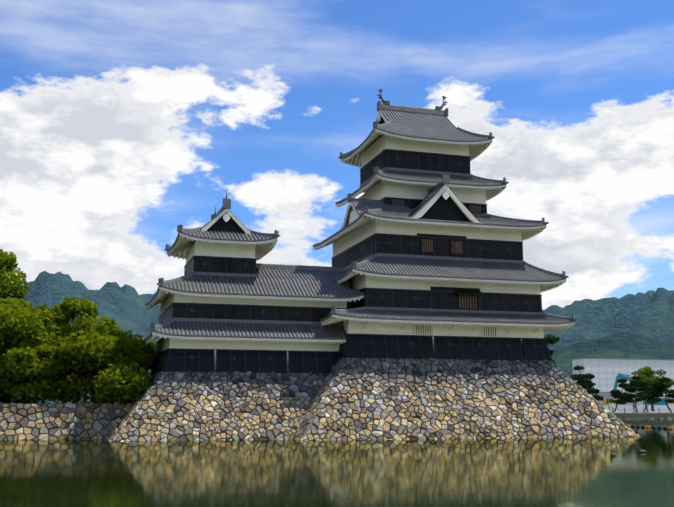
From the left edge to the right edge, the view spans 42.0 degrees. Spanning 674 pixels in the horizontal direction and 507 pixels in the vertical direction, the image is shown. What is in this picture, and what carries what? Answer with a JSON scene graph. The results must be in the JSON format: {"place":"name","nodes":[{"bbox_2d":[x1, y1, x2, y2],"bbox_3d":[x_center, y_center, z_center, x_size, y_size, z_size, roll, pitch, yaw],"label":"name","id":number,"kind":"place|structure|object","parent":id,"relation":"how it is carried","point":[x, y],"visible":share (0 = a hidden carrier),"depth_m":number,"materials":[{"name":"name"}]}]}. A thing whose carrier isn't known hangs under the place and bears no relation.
{"place":"outdoors","nodes":[
{"label":"outdoors","id":0,"kind":"place"},
{"bbox_2d":[0,419,673,506],"bbox_3d":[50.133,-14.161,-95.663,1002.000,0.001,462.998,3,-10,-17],"label":"water","id":1,"kind":"structure","parent":0,"point":[543,472],"depth_m":30.68,"materials":[{"name":"liquid"}]},
{"bbox_2d":[0,271,673,403],"bbox_3d":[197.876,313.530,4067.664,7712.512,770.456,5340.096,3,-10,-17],"label":"mountains","id":2,"kind":"structure","parent":0,"point":[638,325],"depth_m":4659.05,"materials":[{"name":"plant"}]},
{"bbox_2d":[0,0,673,309],"label":"sky","id":3,"kind":"structure","parent":0,"point":[124,123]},
{"bbox_2d":[106,356,639,440],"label":"stone bases","id":4,"kind":"object","parent":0,"point":[374,398],"visible":0.77,"depth_m":62.85,"materials":[{"name":"grey stone"}]},
{"bbox_2d":[141,89,577,375],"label":"castle","id":5,"kind":"structure","parent":4,"relation":"on","point":[428,262],"depth_m":68.01,"materials":[{"name":"wood"}]},
{"bbox_2d":[611,411,673,419],"bbox_3d":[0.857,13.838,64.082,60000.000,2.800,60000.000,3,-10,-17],"label":"ground","id":6,"kind":"structure","parent":0,"point":[643,416],"depth_m":143.22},
{"bbox_2d":[0,403,671,439],"bbox_3d":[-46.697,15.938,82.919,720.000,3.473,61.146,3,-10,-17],"label":"stone walls","id":7,"kind":"structure","parent":6,"relation":"on","point":[20,421],"depth_m":60.74,"materials":[{"name":"grey stone"}]},
{"bbox_2d":[0,249,673,411],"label":"trees","id":8,"kind":"object","parent":6,"relation":"on","point":[44,349],"visible":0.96,"depth_m":63.93,"materials":[{"name":"plant"}]}
]}

